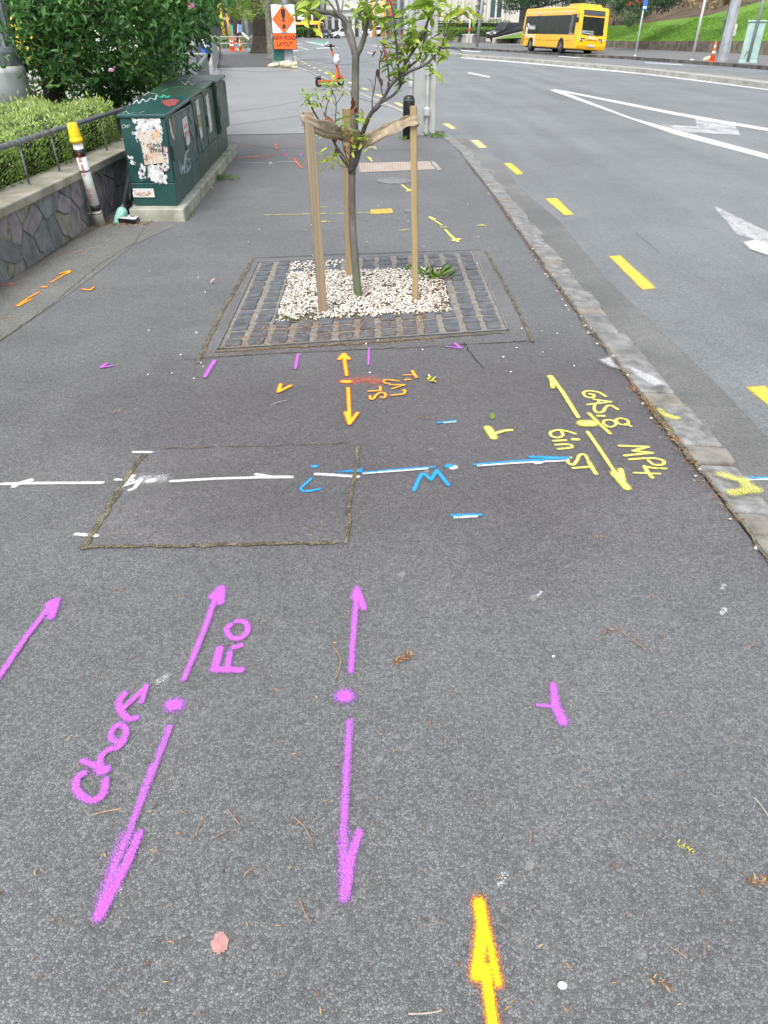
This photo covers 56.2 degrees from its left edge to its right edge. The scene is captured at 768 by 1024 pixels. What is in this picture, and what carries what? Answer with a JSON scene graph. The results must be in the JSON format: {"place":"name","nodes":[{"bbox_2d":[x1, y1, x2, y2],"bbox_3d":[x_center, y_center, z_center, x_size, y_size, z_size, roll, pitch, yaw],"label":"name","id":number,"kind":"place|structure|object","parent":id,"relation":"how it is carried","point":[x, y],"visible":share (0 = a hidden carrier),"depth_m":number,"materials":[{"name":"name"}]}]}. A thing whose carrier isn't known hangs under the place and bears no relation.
{"place":"outdoors","nodes":[
{"label":"outdoors","id":0,"kind":"place"},
{"bbox_2d":[24,109,122,142],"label":"garden soil","id":1,"kind":"structure","parent":0,"point":[120,135],"depth_m":10.42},
{"bbox_2d":[0,0,29,112],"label":"fluted column","id":2,"kind":"structure","parent":1,"relation":"on","point":[10,83],"depth_m":9.14,"materials":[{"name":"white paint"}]},
{"bbox_2d":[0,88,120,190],"bbox_3d":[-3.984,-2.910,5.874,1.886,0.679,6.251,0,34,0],"label":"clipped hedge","id":3,"kind":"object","parent":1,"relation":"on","point":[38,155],"visible":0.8,"depth_m":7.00,"materials":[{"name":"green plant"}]},
{"bbox_2d":[0,0,235,119],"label":"magnolia tree","id":4,"kind":"object","parent":1,"relation":"on","point":[56,30],"visible":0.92,"depth_m":9.15,"materials":[{"name":"green plant"}]},
{"bbox_2d":[69,67,402,134],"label":"side street","id":5,"kind":"structure","parent":0,"point":[246,86],"depth_m":19.76,"materials":[{"name":"asphalt"}]},
{"bbox_2d":[174,53,209,74],"bbox_3d":[-3.577,-8.504,14.431,0.824,1.020,7.143,-10,35,-14],"label":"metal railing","id":6,"kind":"object","parent":5,"relation":"on","point":[203,62],"visible":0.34,"depth_m":15.25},
{"bbox_2d":[229,98,302,111],"bbox_3d":[-2.954,-10.313,18.209,0.858,0.001,4.292,13,36,19],"label":"crossing strip","id":7,"kind":"object","parent":5,"relation":"on","point":[261,105],"visible":0.86,"depth_m":17.93,"materials":[{"name":"concrete"}]},
{"bbox_2d":[229,105,330,124],"bbox_3d":[-2.255,-8.953,16.184,1.227,0.001,4.827,15,37,21],"label":"crossing strip","id":8,"kind":"object","parent":5,"relation":"on","point":[291,112],"visible":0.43,"depth_m":15.87,"materials":[{"name":"concrete"}]},
{"bbox_2d":[315,44,343,86],"bbox_3d":[-1.805,-14.587,23.527,1.139,1.180,0.521,-12,36,-18],"label":"electric scooter","id":9,"kind":"object","parent":5,"relation":"on","point":[317,81],"visible":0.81,"depth_m":23.57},
{"bbox_2d":[208,54,280,67],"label":"pavement apron","id":10,"kind":"object","parent":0,"point":[236,60],"visible":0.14,"depth_m":41.62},
{"bbox_2d":[259,0,298,59],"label":"street tree","id":11,"kind":"object","parent":10,"relation":"on","point":[267,4],"visible":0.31,"depth_m":43.16,"materials":[{"name":"plant"}]},
{"bbox_2d":[220,45,293,67],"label":"footpath","id":12,"kind":"structure","parent":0,"point":[227,51],"depth_m":59.78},
{"bbox_2d":[217,0,279,53],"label":"street tree","id":13,"kind":"object","parent":12,"relation":"on","point":[259,40],"visible":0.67,"depth_m":53.91,"materials":[{"name":"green plant"}]},
{"bbox_2d":[320,0,385,36],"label":"white building","id":14,"kind":"structure","parent":0,"point":[333,22],"depth_m":168.87,"materials":[{"name":"stone"}]},
{"bbox_2d":[0,132,767,1023],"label":"footpath","id":15,"kind":"structure","parent":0,"point":[70,410],"depth_m":2.13,"materials":[{"name":"asphalt"}]},
{"bbox_2d":[0,597,61,679],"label":"painted arrow","id":16,"kind":"object","parent":15,"relation":"on","point":[50,610],"visible":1,"depth_m":2.32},
{"bbox_2d":[0,478,103,487],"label":"painted arrow","id":17,"kind":"object","parent":15,"relation":"on","point":[15,484],"visible":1,"depth_m":3.05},
{"bbox_2d":[0,138,126,286],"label":"stone wall","id":18,"kind":"structure","parent":15,"relation":"on","point":[43,214],"depth_m":6.24,"materials":[{"name":"stone"}]},
{"bbox_2d":[0,104,130,184],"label":"metal railing","id":19,"kind":"object","parent":18,"relation":"on","point":[18,142],"visible":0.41,"depth_m":6.50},
{"bbox_2d":[67,122,105,226],"bbox_3d":[-2.788,-3.132,6.744,0.134,0.927,0.202,9,35,13],"label":"marker pipe","id":20,"kind":"object","parent":18,"relation":"attached to","point":[76,139],"visible":0.99,"depth_m":6.68,"materials":[{"name":"white plastic"}]},
{"bbox_2d":[0,214,175,340],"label":"path footing","id":21,"kind":"object","parent":15,"relation":"on","point":[99,245],"visible":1,"depth_m":5.77,"materials":[{"name":"concrete"}]},
{"bbox_2d":[113,163,132,223],"bbox_3d":[-2.613,-3.227,7.290,0.134,0.486,0.758,0,34,0],"label":"black duct","id":22,"kind":"object","parent":21,"relation":"on","point":[126,202],"visible":0.72,"depth_m":7.25,"materials":[{"name":"plastic"}]},
{"bbox_2d":[71,683,148,804],"bbox_3d":[-0.741,0.612,1.946,0.132,0.001,0.409,0,34,0],"label":"painted lettering","id":23,"kind":"object","parent":15,"relation":"on","point":[99,766],"visible":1,"depth_m":1.91},
{"bbox_2d":[90,724,173,923],"bbox_3d":[-0.607,0.733,1.766,0.090,0.001,0.552,0,34,0],"label":"painted arrow","id":24,"kind":"object","parent":15,"relation":"on","point":[112,881],"visible":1,"depth_m":1.68,"materials":[{"name":"paint"}]},
{"bbox_2d":[162,697,185,712],"bbox_3d":[-0.591,0.547,2.042,0.117,0.001,0.114,0,34,0],"label":"painted dot","id":25,"kind":"object","parent":15,"relation":"on","point":[174,704],"visible":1,"depth_m":2.04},
{"bbox_2d":[129,144,237,221],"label":"concrete plinth","id":26,"kind":"structure","parent":15,"relation":"on","point":[189,202],"depth_m":7.51,"materials":[{"name":"concrete"}]},
{"bbox_2d":[116,93,200,205],"bbox_3d":[-2.368,-3.965,7.780,0.554,0.865,1.981,-3,34,-5],"label":"street cabinet","id":27,"kind":"object","parent":26,"relation":"on","point":[159,140],"visible":1,"depth_m":7.12,"materials":[{"name":"metal"}]},
{"bbox_2d":[144,87,210,177],"bbox_3d":[-2.473,-4.588,8.691,0.639,0.883,0.996,0,34,0],"label":"street cabinet","id":28,"kind":"object","parent":26,"relation":"on","point":[196,103],"visible":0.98,"depth_m":8.54,"materials":[{"name":"metal"}]},
{"bbox_2d":[156,81,219,165],"bbox_3d":[-2.550,-5.072,9.391,0.685,0.906,0.977,0,34,0],"label":"street cabinet","id":29,"kind":"object","parent":26,"relation":"on","point":[209,111],"visible":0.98,"depth_m":9.24,"materials":[{"name":"metal"}]},
{"bbox_2d":[168,66,229,155],"bbox_3d":[-2.644,-6.042,10.771,0.683,0.977,2.784,-4,34,-5],"label":"street cabinet","id":30,"kind":"object","parent":26,"relation":"on","point":[218,86],"visible":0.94,"depth_m":9.95,"materials":[{"name":"metal"}]},
{"bbox_2d":[180,585,226,681],"bbox_3d":[-0.563,0.374,2.300,0.090,0.001,0.466,0,34,0],"label":"painted arrow","id":31,"kind":"object","parent":15,"relation":"on","point":[217,596],"visible":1,"depth_m":2.33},
{"bbox_2d":[80,540,336,549],"bbox_3d":[-0.650,0.122,2.678,0.973,0.001,0.049,-1,34,-2],"label":"mossy joint","id":32,"kind":"object","parent":15,"relation":"on","point":[219,544],"visible":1,"depth_m":2.68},
{"bbox_2d":[210,932,228,953],"bbox_3d":[-0.346,0.905,1.513,0.036,0.001,0.045,0,34,0],"label":"flattened gum","id":33,"kind":"object","parent":15,"relation":"on","point":[219,943],"visible":1,"depth_m":1.51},
{"bbox_2d":[88,443,358,547],"bbox_3d":[-0.616,-0.094,3.005,0.999,0.001,0.814,0,34,0],"label":"asphalt patch","id":34,"kind":"object","parent":15,"relation":"on","point":[268,510],"visible":1,"depth_m":2.95,"materials":[{"name":"asphalt"}]},
{"bbox_2d":[78,453,146,547],"bbox_3d":[-1.102,-0.064,2.954,0.069,0.001,0.745,2,34,2],"label":"mossy joint","id":35,"kind":"object","parent":34,"relation":"on","point":[107,508],"visible":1,"depth_m":2.92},
{"bbox_2d":[114,474,163,490],"bbox_3d":[-1.014,-0.137,3.064,0.272,0.001,0.165,-11,36,-17],"label":"painted mark","id":36,"kind":"object","parent":34,"relation":"on","point":[137,483],"visible":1,"depth_m":3.06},
{"bbox_2d":[169,473,293,481],"bbox_3d":[-0.651,-0.150,3.083,0.552,0.001,0.073,-2,34,-3],"label":"painted arrow","id":37,"kind":"object","parent":34,"relation":"on","point":[260,476],"visible":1,"depth_m":3.08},
{"bbox_2d":[344,445,360,542],"bbox_3d":[-0.133,-0.097,3.004,0.050,0.001,0.788,1,34,2],"label":"mossy joint","id":38,"kind":"object","parent":34,"relation":"on","point":[347,527],"visible":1,"depth_m":2.95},
{"bbox_2d":[195,259,253,362],"bbox_3d":[-1.087,-1.484,5.068,0.082,0.001,2.277,0,34,0],"label":"mossy joint","id":39,"kind":"object","parent":15,"relation":"on","point":[210,334],"visible":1,"depth_m":4.78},
{"bbox_2d":[208,619,251,673],"bbox_3d":[-0.470,0.414,2.240,0.132,0.001,0.260,0,34,0],"label":"painted lettering","id":40,"kind":"object","parent":15,"relation":"on","point":[217,658],"visible":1,"depth_m":2.22},
{"bbox_2d":[333,688,355,703],"bbox_3d":[-0.113,0.529,2.070,0.127,0.001,0.121,0,34,0],"label":"painted dot","id":41,"kind":"object","parent":15,"relation":"on","point":[343,695],"visible":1,"depth_m":2.07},
{"bbox_2d":[336,718,362,903],"bbox_3d":[-0.082,0.717,1.789,0.086,0.001,0.532,0,34,0],"label":"painted arrow","id":42,"kind":"object","parent":15,"relation":"on","point":[346,854],"visible":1,"depth_m":1.71,"materials":[{"name":"paint"}]},
{"bbox_2d":[343,387,359,424],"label":"painted arrow","id":43,"kind":"object","parent":15,"relation":"on","point":[349,418],"visible":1,"depth_m":3.60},
{"bbox_2d":[346,586,367,673],"bbox_3d":[-0.088,0.366,2.312,0.080,0.001,0.428,0,34,0],"label":"painted arrow","id":44,"kind":"object","parent":15,"relation":"on","point":[357,596],"visible":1,"depth_m":2.33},
{"bbox_2d":[217,251,508,349],"bbox_3d":[-0.123,-1.592,5.247,1.836,0.110,2.294,0,34,0],"label":"tree pit","id":45,"kind":"object","parent":15,"relation":"on","point":[461,300],"visible":0.85,"depth_m":4.99,"materials":[{"name":"stone"}]},
{"bbox_2d":[303,111,326,313],"bbox_3d":[-0.427,-1.815,4.538,0.088,1.250,0.064,-8,35,-12],"label":"tree stake","id":46,"kind":"object","parent":45,"relation":"in","point":[309,133],"visible":0.95,"depth_m":4.48,"materials":[{"name":"wood"}]},
{"bbox_2d":[300,113,360,142],"bbox_3d":[-0.296,-2.345,4.413,0.169,0.207,0.586,21,39,28],"label":"tree tie","id":47,"kind":"object","parent":46,"relation":"attached to","point":[327,129],"visible":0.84,"depth_m":4.32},
{"bbox_2d":[342,108,351,276],"bbox_3d":[-0.260,-2.261,5.250,0.061,1.197,0.051,-6,34,-8],"label":"tree stake","id":48,"kind":"object","parent":45,"relation":"in","point":[346,111],"visible":0.45,"depth_m":5.24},
{"bbox_2d":[290,0,483,297],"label":"young tree","id":49,"kind":"object","parent":45,"relation":"in","point":[301,7],"visible":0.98,"depth_m":4.27,"materials":[{"name":"green plant"}]},
{"bbox_2d":[410,106,417,300],"bbox_3d":[0.201,-1.974,4.772,0.086,1.254,0.063,0,34,0],"label":"tree stake","id":50,"kind":"object","parent":45,"relation":"in","point":[414,179],"visible":0.98,"depth_m":4.71,"materials":[{"name":"wood"}]},
{"bbox_2d":[357,115,419,148],"bbox_3d":[0.004,-2.392,4.552,0.462,0.229,0.135,9,35,13],"label":"tree tie","id":51,"kind":"object","parent":50,"relation":"attached to","point":[379,133],"visible":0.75,"depth_m":4.50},
{"bbox_2d":[418,261,455,279],"bbox_3d":[0.394,-1.857,5.508,0.338,0.136,0.285,0,34,0],"label":"dandelion weed","id":52,"kind":"object","parent":45,"relation":"on","point":[431,273],"visible":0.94,"depth_m":5.51,"materials":[{"name":"green plant"}]},
{"bbox_2d":[201,250,529,357],"bbox_3d":[-0.087,-1.587,5.227,2.011,0.001,2.455,0,34,0],"label":"asphalt patch","id":53,"kind":"object","parent":15,"relation":"on","point":[515,332],"visible":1,"depth_m":4.51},
{"bbox_2d":[215,332,502,351],"bbox_3d":[-0.125,-1.038,4.403,1.812,0.001,0.084,-6,34,-9],"label":"frame joint","id":54,"kind":"object","parent":53,"relation":"on","point":[358,343],"visible":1,"depth_m":4.39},
{"bbox_2d":[484,251,534,341],"bbox_3d":[0.903,-1.649,5.313,0.069,0.001,2.201,-1,34,-1],"label":"mossy joint","id":55,"kind":"object","parent":53,"relation":"on","point":[530,337],"visible":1,"depth_m":5.12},
{"bbox_2d":[0,386,743,1014],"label":"scattered needles","id":56,"kind":"object","parent":15,"relation":"on","point":[374,822],"visible":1,"depth_m":1.64,"materials":[{"name":"brown plant"}]},
{"bbox_2d":[314,466,435,477],"bbox_3d":[-0.038,-0.177,3.124,0.552,0.001,0.104,-7,35,-10],"label":"painted line","id":57,"kind":"object","parent":15,"relation":"on","point":[380,471],"visible":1,"depth_m":3.12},
{"bbox_2d":[367,370,417,399],"bbox_3d":[0.066,-0.683,3.871,0.213,0.001,0.469,18,38,25],"label":"painted lettering","id":58,"kind":"object","parent":15,"relation":"on","point":[385,393],"visible":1,"depth_m":3.82},
{"bbox_2d":[358,161,436,172],"bbox_3d":[0.165,-4.795,9.997,1.148,0.007,0.810,-5,34,-8],"label":"access cover","id":59,"kind":"object","parent":15,"relation":"on","point":[387,166],"visible":0.89,"depth_m":9.99,"materials":[{"name":"concrete"}]},
{"bbox_2d":[403,95,414,139],"bbox_3d":[0.425,-6.775,12.375,0.202,0.682,0.202,0,34,0],"label":"black bollard","id":60,"kind":"object","parent":15,"relation":"on","point":[408,101],"visible":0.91,"depth_m":12.22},
{"bbox_2d":[409,0,438,134],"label":"concrete pole","id":61,"kind":"object","parent":15,"relation":"on","point":[422,89],"visible":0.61,"depth_m":12.55,"materials":[{"name":"concrete"}]},
{"bbox_2d":[412,469,450,490],"bbox_3d":[0.181,-0.138,3.064,0.196,0.001,0.172,-9,35,-13],"label":"painted lettering","id":62,"kind":"object","parent":15,"relation":"on","point":[430,478],"visible":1,"depth_m":3.08},
{"bbox_2d":[469,895,502,1023],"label":"painted arrow","id":63,"kind":"object","parent":15,"relation":"on","point":[485,972],"visible":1,"depth_m":1.48,"materials":[{"name":"paint"}]},
{"bbox_2d":[472,455,570,465],"bbox_3d":[0.613,-0.231,3.203,0.469,0.001,0.099,-2,34,-3],"label":"painted line","id":64,"kind":"object","parent":15,"relation":"on","point":[546,458],"visible":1,"depth_m":3.19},
{"bbox_2d":[535,681,568,726],"bbox_3d":[0.475,0.545,2.045,0.103,0.001,0.184,0,34,0],"label":"painted mark","id":65,"kind":"object","parent":15,"relation":"on","point":[560,715],"visible":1,"depth_m":2.04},
{"bbox_2d":[547,375,579,417],"bbox_3d":[0.929,-0.611,3.764,0.081,0.001,0.557,-3,34,-4],"label":"painted arrow","id":66,"kind":"object","parent":15,"relation":"on","point":[553,382],"visible":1,"depth_m":3.80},
{"bbox_2d":[549,429,580,449],"bbox_3d":[0.850,-0.341,3.368,0.158,0.001,0.218,0,34,0],"label":"painted lettering","id":67,"kind":"object","parent":15,"relation":"on","point":[562,435],"visible":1,"depth_m":3.37},
{"bbox_2d":[582,390,632,427],"bbox_3d":[1.111,-0.527,3.645,0.163,0.001,0.454,-4,34,-6],"label":"painted lettering","id":68,"kind":"object","parent":15,"relation":"on","point":[615,421],"visible":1,"depth_m":3.65},
{"bbox_2d":[585,431,630,489],"bbox_3d":[1.002,-0.236,3.206,0.096,0.001,0.550,0,34,0],"label":"painted arrow","id":69,"kind":"object","parent":15,"relation":"on","point":[619,476],"visible":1,"depth_m":3.12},
{"bbox_2d":[494,200,745,519],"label":"kerb litter","id":70,"kind":"object","parent":15,"relation":"on","point":[645,398],"visible":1,"depth_m":3.60,"materials":[{"name":"brown plant"}]},
{"bbox_2d":[618,445,666,478],"bbox_3d":[1.161,-0.225,3.195,0.190,0.001,0.317,0,34,0],"label":"painted lettering","id":71,"kind":"object","parent":15,"relation":"on","point":[645,468],"visible":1,"depth_m":3.22},
{"bbox_2d":[386,0,403,35],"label":"brown building","id":72,"kind":"structure","parent":0,"point":[394,5],"depth_m":146.27,"materials":[{"name":"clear glass"}]},
{"bbox_2d":[220,37,767,436],"bbox_3d":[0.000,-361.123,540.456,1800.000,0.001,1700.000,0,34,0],"label":"road","id":73,"kind":"structure","parent":0,"point":[619,185],"depth_m":10.44,"materials":[{"name":"asphalt"}]},
{"bbox_2d":[172,41,201,74],"bbox_3d":[-6.874,-15.599,25.060,0.944,1.340,1.200,0,34,0],"label":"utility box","id":74,"kind":"object","parent":73,"relation":"on","point":[197,59],"visible":0.04,"depth_m":24.68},
{"bbox_2d":[205,0,320,36],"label":"dark shops","id":75,"kind":"structure","parent":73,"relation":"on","point":[217,30],"depth_m":161.67,"materials":[{"name":"glass"}]},
{"bbox_2d":[282,0,292,61],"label":"sign pole","id":76,"kind":"object","parent":73,"relation":"on","point":[288,54],"visible":0.2,"depth_m":36.91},
{"bbox_2d":[271,3,296,48],"bbox_3d":[-5.009,-24.310,36.054,1.191,1.925,0.096,-1,34,-2],"label":"roadwork sign","id":77,"kind":"object","parent":76,"relation":"attached to","point":[284,28],"visible":1,"depth_m":36.03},
{"bbox_2d":[293,58,441,131],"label":"kerb","id":78,"kind":"structure","parent":73,"relation":"on","point":[389,105],"depth_m":20.28,"materials":[{"name":"concrete"}]},
{"bbox_2d":[366,25,442,44],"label":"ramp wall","id":79,"kind":"structure","parent":73,"relation":"on","point":[373,39],"depth_m":93.33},
{"bbox_2d":[486,22,523,41],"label":"parked van","id":80,"kind":"object","parent":73,"relation":"on","point":[503,28],"visible":0.45,"depth_m":90.10,"materials":[{"name":"black paint"}]},
{"bbox_2d":[521,3,614,52],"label":"city bus","id":81,"kind":"object","parent":73,"relation":"on","point":[581,27],"visible":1,"depth_m":52.68,"materials":[{"name":"yellow metal"}]},
{"bbox_2d":[380,43,767,69],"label":"kerb","id":82,"kind":"structure","parent":73,"relation":"on","point":[762,67],"depth_m":46.95,"materials":[{"name":"concrete"}]},
{"bbox_2d":[385,46,767,88],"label":"median kerb","id":83,"kind":"structure","parent":73,"relation":"on","point":[729,80],"depth_m":32.78,"materials":[{"name":"concrete"}]},
{"bbox_2d":[436,131,767,555],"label":"kerb","id":84,"kind":"structure","parent":73,"relation":"on","point":[703,445],"depth_m":3.93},
{"bbox_2d":[466,161,767,560],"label":"kerb joint","id":85,"kind":"object","parent":84,"relation":"on","point":[758,546],"visible":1,"depth_m":3.96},
{"bbox_2d":[649,406,697,460],"bbox_3d":[1.361,-0.379,3.410,0.082,0.001,0.580,0,34,0],"label":"kerb joint","id":86,"kind":"object","parent":84,"relation":"on","point":[675,438],"visible":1,"depth_m":3.40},
{"bbox_2d":[718,472,762,494],"bbox_3d":[1.480,-0.121,3.006,0.203,0.001,0.237,0,34,0],"label":"painted mark","id":87,"kind":"object","parent":84,"relation":"on","point":[744,484],"visible":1,"depth_m":2.98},
{"bbox_2d":[455,138,767,504],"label":"gutter channel","id":88,"kind":"object","parent":73,"relation":"on","point":[737,432],"visible":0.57,"depth_m":4.54,"materials":[{"name":"concrete"}]},
{"bbox_2d":[461,57,767,89],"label":"white edge line","id":89,"kind":"object","parent":73,"relation":"on","point":[617,71],"visible":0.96,"depth_m":34.02,"materials":[{"name":"paint"}]},
{"bbox_2d":[609,255,654,289],"bbox_3d":[2.076,-2.022,6.050,0.172,0.001,1.077,0,34,0],"label":"yellow lane mark","id":90,"kind":"object","parent":73,"relation":"on","point":[639,279],"visible":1,"depth_m":6.00,"materials":[{"name":"paint"}]},
{"bbox_2d":[511,39,767,54],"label":"retaining wall","id":91,"kind":"structure","parent":73,"relation":"on","point":[708,46],"depth_m":59.41,"materials":[{"name":"concrete"}]},
{"bbox_2d":[551,89,767,158],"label":"white lane line","id":92,"kind":"object","parent":73,"relation":"on","point":[715,142],"visible":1,"depth_m":13.71,"materials":[{"name":"paint"}]},
{"bbox_2d":[556,90,767,130],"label":"white lane line","id":93,"kind":"object","parent":73,"relation":"on","point":[697,117],"visible":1,"depth_m":17.25,"materials":[{"name":"paint"}]},
{"bbox_2d":[661,119,739,134],"bbox_3d":[6.658,-8.068,15.046,1.592,0.001,3.168,0,34,0],"label":"turn arrow","id":94,"kind":"object","parent":73,"relation":"on","point":[715,126],"visible":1,"depth_m":14.82,"materials":[{"name":"white paint"}]},
{"bbox_2d":[716,207,767,242],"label":"turn arrow","id":95,"kind":"object","parent":73,"relation":"on","point":[743,228],"visible":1,"depth_m":7.34,"materials":[{"name":"white paint"}]},
{"bbox_2d":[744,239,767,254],"bbox_3d":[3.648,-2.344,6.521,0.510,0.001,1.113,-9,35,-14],"label":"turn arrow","id":96,"kind":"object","parent":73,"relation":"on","point":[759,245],"visible":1,"depth_m":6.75,"materials":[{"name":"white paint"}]},
{"bbox_2d":[746,385,767,404],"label":"yellow lane mark","id":97,"kind":"object","parent":73,"relation":"on","point":[760,392],"visible":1,"depth_m":4.05,"materials":[{"name":"paint"}]},
{"bbox_2d":[438,0,563,40],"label":"pale building","id":98,"kind":"structure","parent":0,"point":[492,13],"depth_m":100.11,"materials":[{"name":"white glass"}]},
{"bbox_2d":[489,0,502,18],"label":"window","id":99,"kind":"structure","parent":98,"relation":"in","point":[494,13],"depth_m":100.05,"materials":[{"name":"white glass"}]},
{"bbox_2d":[402,41,767,65],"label":"side footpath","id":100,"kind":"structure","parent":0,"point":[700,56],"depth_m":55.52,"materials":[{"name":"concrete"}]},
{"bbox_2d":[448,34,485,42],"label":"planter wall","id":101,"kind":"structure","parent":100,"relation":"on","point":[464,38],"depth_m":94.35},
{"bbox_2d":[438,26,494,36],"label":"clipped hedge","id":102,"kind":"object","parent":101,"relation":"on","point":[474,31],"visible":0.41,"depth_m":94.30,"materials":[{"name":"green plant"}]},
{"bbox_2d":[438,19,509,29],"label":"dark shrub","id":103,"kind":"object","parent":101,"relation":"on","point":[465,24],"visible":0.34,"depth_m":97.02,"materials":[{"name":"green plant"}]},
{"bbox_2d":[717,0,740,61],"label":"trolley pole","id":104,"kind":"object","parent":100,"relation":"on","point":[730,29],"visible":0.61,"depth_m":39.56,"materials":[{"name":"metal"}]},
{"bbox_2d":[738,20,766,62],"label":"street cabinet","id":105,"kind":"object","parent":100,"relation":"on","point":[748,40],"visible":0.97,"depth_m":37.96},
{"bbox_2d":[441,136,767,561],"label":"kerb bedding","id":106,"kind":"object","parent":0,"point":[739,523],"visible":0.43,"depth_m":3.03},
{"bbox_2d":[442,50,767,80],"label":"median verge","id":107,"kind":"structure","parent":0,"point":[725,74],"depth_m":33.86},
{"bbox_2d":[514,0,767,40],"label":"lawn","id":108,"kind":"structure","parent":0,"point":[677,22],"depth_m":63.52,"materials":[{"name":"green plant"}]},
{"bbox_2d":[492,0,634,14],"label":"conifer tree","id":109,"kind":"object","parent":108,"relation":"on","point":[531,3],"visible":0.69,"depth_m":69.66,"materials":[{"name":"green plant"}]},
{"bbox_2d":[605,0,664,28],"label":"leafy shrub","id":110,"kind":"object","parent":108,"relation":"on","point":[629,20],"visible":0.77,"depth_m":59.19,"materials":[{"name":"green plant"}]},
{"bbox_2d":[653,0,684,14],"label":"leafy shrub","id":111,"kind":"object","parent":108,"relation":"on","point":[667,4],"visible":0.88,"depth_m":61.82,"materials":[{"name":"green plant"}]},
{"bbox_2d":[682,0,749,11],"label":"dry shrub","id":112,"kind":"object","parent":108,"relation":"on","point":[710,5],"visible":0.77,"depth_m":54.68,"materials":[{"name":"brown plant"}]},
{"bbox_2d":[602,0,765,25],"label":"earth bank","id":113,"kind":"structure","parent":0,"point":[682,12],"depth_m":71.59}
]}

